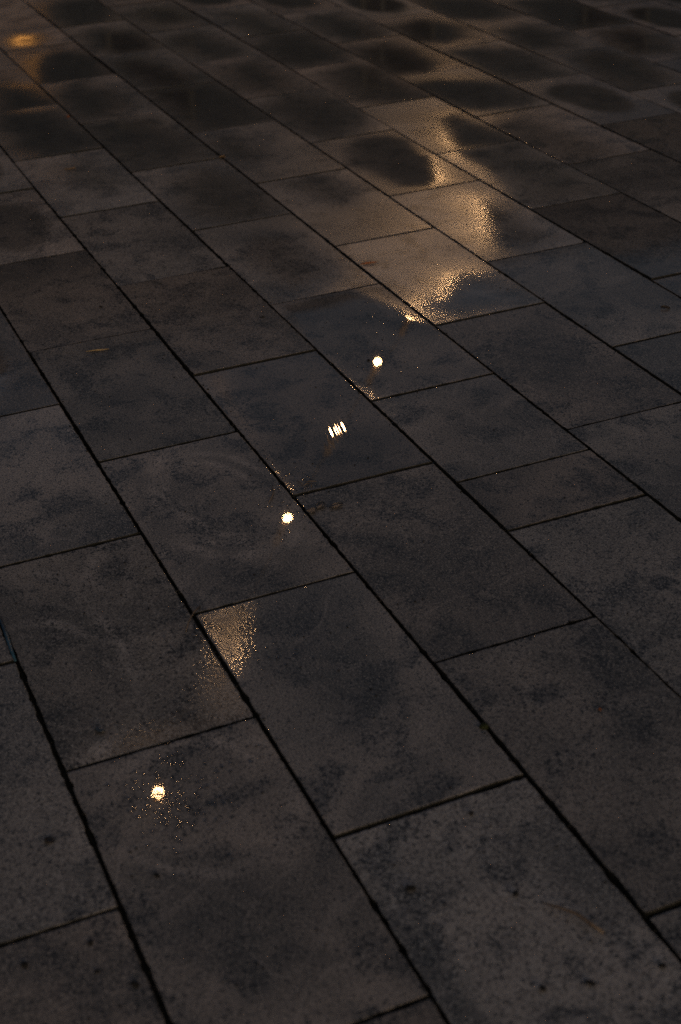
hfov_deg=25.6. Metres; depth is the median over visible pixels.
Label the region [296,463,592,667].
paving stone
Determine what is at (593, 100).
paving stone
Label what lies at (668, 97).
paving stone
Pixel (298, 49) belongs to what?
paving stone
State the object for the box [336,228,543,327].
paving stone
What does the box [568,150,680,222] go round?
paving stone
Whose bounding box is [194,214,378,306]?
paving stone
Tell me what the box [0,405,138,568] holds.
paving stone
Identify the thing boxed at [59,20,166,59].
paving stone
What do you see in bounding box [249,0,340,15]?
paving stone
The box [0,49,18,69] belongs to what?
paving stone
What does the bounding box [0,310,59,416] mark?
paving stone
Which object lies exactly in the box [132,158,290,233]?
paving stone
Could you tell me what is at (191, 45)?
paving stone
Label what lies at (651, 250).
paving stone
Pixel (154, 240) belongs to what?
paving stone
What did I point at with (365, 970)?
paving stone
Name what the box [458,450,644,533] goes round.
paving stone
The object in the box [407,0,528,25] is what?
paving stone
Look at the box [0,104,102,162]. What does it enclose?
paving stone
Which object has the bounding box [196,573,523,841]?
paving stone
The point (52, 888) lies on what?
paving stone
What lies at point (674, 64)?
paving stone
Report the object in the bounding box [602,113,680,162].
paving stone
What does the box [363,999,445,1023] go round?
paving stone
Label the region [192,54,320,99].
paving stone
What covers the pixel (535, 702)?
paving stone
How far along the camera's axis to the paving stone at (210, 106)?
5.24 m
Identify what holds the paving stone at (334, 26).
on the ground
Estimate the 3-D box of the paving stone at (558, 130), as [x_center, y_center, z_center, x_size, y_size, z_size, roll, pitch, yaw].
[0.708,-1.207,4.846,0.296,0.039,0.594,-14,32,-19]
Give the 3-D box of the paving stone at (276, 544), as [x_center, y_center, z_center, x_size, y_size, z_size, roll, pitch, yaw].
[-0.229,0.020,2.821,0.296,0.040,0.597,-14,32,-19]
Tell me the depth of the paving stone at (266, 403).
3.12 m
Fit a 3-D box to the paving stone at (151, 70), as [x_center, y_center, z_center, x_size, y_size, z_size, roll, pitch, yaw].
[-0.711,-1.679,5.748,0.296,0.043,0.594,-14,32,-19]
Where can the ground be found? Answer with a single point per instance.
(120, 910)
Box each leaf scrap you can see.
[305,507,315,513]
[315,501,324,508]
[329,502,342,507]
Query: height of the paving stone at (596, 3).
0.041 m
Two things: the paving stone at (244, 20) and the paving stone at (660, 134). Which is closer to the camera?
the paving stone at (660, 134)
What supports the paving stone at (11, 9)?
on the ground
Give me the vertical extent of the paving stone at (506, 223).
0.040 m
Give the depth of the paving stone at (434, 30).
6.11 m
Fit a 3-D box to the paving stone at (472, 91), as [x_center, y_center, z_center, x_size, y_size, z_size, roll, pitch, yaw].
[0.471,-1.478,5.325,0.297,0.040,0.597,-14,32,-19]
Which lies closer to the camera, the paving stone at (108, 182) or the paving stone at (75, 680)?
the paving stone at (75, 680)
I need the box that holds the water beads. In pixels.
[112,216,624,816]
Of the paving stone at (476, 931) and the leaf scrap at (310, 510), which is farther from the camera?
the leaf scrap at (310, 510)
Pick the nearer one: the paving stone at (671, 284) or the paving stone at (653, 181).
the paving stone at (671, 284)
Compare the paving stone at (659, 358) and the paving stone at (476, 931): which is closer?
the paving stone at (476, 931)
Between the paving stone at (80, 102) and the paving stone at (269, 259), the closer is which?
the paving stone at (269, 259)
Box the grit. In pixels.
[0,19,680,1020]
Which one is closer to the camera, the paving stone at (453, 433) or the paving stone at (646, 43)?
the paving stone at (453, 433)
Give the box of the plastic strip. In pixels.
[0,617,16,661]
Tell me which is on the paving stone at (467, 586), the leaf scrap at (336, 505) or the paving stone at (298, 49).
the leaf scrap at (336, 505)
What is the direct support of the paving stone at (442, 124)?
on the ground
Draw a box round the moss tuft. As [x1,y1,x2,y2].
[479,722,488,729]
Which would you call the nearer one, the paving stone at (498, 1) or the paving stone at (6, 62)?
the paving stone at (6, 62)
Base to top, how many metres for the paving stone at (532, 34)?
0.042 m
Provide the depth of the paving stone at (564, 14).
6.30 m
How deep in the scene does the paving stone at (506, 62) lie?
5.63 m
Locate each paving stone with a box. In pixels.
[0,0,39,19]
[0,15,74,51]
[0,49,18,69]
[0,68,56,111]
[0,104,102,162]
[0,148,33,193]
[0,189,84,264]
[0,250,149,355]
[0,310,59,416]
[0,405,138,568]
[0,535,252,775]
[0,629,13,665]
[0,663,117,947]
[0,909,164,1023]
[4,43,113,85]
[14,149,158,220]
[27,0,124,28]
[30,329,234,466]
[40,74,162,126]
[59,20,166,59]
[61,201,225,289]
[67,717,427,1023]
[82,112,219,174]
[97,0,161,7]
[97,48,216,92]
[99,432,353,618]
[108,0,212,32]
[119,267,315,377]
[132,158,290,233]
[140,82,274,134]
[146,24,262,63]
[172,0,251,12]
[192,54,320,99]
[193,3,304,38]
[193,121,344,185]
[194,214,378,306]
[194,351,431,499]
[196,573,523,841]
[239,29,362,70]
[246,88,392,143]
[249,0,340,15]
[257,168,432,248]
[271,284,492,403]
[280,7,399,44]
[293,60,433,107]
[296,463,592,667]
[311,130,478,196]
[327,0,433,20]
[335,777,680,1023]
[336,35,469,77]
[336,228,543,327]
[358,97,516,153]
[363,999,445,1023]
[372,374,587,486]
[373,12,501,50]
[389,181,583,262]
[400,67,551,117]
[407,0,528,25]
[435,617,680,919]
[436,40,580,84]
[436,141,620,210]
[436,303,680,431]
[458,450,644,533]
[469,16,607,55]
[476,105,649,164]
[487,243,680,349]
[488,0,519,3]
[498,0,631,30]
[508,496,680,697]
[511,73,675,126]
[532,193,680,280]
[542,46,680,91]
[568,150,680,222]
[568,403,680,521]
[571,22,680,62]
[572,0,647,7]
[595,0,680,36]
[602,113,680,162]
[614,332,680,394]
[629,84,680,113]
[649,907,680,962]
[652,274,680,298]
[654,58,680,72]
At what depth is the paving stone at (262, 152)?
4.76 m
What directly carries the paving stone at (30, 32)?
on the ground
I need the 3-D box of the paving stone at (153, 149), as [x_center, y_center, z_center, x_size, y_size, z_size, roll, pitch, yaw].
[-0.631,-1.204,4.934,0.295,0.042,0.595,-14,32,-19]
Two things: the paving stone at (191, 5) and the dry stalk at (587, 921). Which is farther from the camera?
the paving stone at (191, 5)
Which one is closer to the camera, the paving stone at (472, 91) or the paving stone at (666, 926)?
the paving stone at (666, 926)
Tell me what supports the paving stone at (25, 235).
on the ground
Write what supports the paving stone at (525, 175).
on the ground
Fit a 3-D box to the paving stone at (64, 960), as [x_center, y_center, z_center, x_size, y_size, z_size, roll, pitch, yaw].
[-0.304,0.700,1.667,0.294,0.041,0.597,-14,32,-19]
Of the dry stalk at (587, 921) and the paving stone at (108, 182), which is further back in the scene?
the paving stone at (108, 182)
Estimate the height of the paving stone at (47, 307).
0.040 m
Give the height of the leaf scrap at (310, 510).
0.003 m
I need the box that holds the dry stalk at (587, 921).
[542,902,603,933]
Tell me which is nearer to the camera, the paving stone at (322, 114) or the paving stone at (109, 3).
the paving stone at (322, 114)
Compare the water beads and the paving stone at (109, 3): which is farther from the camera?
the paving stone at (109, 3)
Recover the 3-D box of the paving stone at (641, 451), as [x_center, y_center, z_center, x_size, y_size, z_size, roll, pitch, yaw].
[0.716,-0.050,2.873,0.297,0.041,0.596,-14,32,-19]
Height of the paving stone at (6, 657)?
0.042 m
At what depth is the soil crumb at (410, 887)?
1.95 m
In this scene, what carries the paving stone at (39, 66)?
on the ground
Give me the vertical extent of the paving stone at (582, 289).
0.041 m
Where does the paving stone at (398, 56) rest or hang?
on the ground
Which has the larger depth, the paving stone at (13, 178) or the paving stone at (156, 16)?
the paving stone at (156, 16)
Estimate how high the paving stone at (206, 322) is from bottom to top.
0.043 m
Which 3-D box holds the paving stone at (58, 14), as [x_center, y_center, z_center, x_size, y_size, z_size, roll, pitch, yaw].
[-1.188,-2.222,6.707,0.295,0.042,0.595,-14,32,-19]
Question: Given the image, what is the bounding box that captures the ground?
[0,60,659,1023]
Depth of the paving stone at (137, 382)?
3.26 m
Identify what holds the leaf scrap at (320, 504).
on the paving stone at (467, 586)
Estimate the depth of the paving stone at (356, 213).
4.28 m
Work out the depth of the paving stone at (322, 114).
5.10 m
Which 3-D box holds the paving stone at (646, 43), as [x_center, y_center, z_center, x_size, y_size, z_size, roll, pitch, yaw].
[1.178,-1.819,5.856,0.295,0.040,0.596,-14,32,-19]
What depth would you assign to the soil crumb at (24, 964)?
1.86 m
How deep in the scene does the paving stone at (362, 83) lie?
5.44 m
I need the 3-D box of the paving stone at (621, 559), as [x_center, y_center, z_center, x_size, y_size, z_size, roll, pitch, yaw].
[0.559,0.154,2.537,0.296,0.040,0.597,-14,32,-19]
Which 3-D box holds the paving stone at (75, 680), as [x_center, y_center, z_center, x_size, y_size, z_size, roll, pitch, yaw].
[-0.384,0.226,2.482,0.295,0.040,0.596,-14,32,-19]
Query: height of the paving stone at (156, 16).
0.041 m
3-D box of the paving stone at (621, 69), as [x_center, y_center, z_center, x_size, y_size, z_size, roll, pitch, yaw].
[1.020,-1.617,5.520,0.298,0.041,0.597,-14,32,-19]
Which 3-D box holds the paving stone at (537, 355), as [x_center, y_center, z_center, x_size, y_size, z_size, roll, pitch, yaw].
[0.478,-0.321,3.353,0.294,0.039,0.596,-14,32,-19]
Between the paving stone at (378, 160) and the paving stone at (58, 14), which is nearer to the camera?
the paving stone at (378, 160)
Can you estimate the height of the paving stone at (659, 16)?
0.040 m
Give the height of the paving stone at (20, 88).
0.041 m

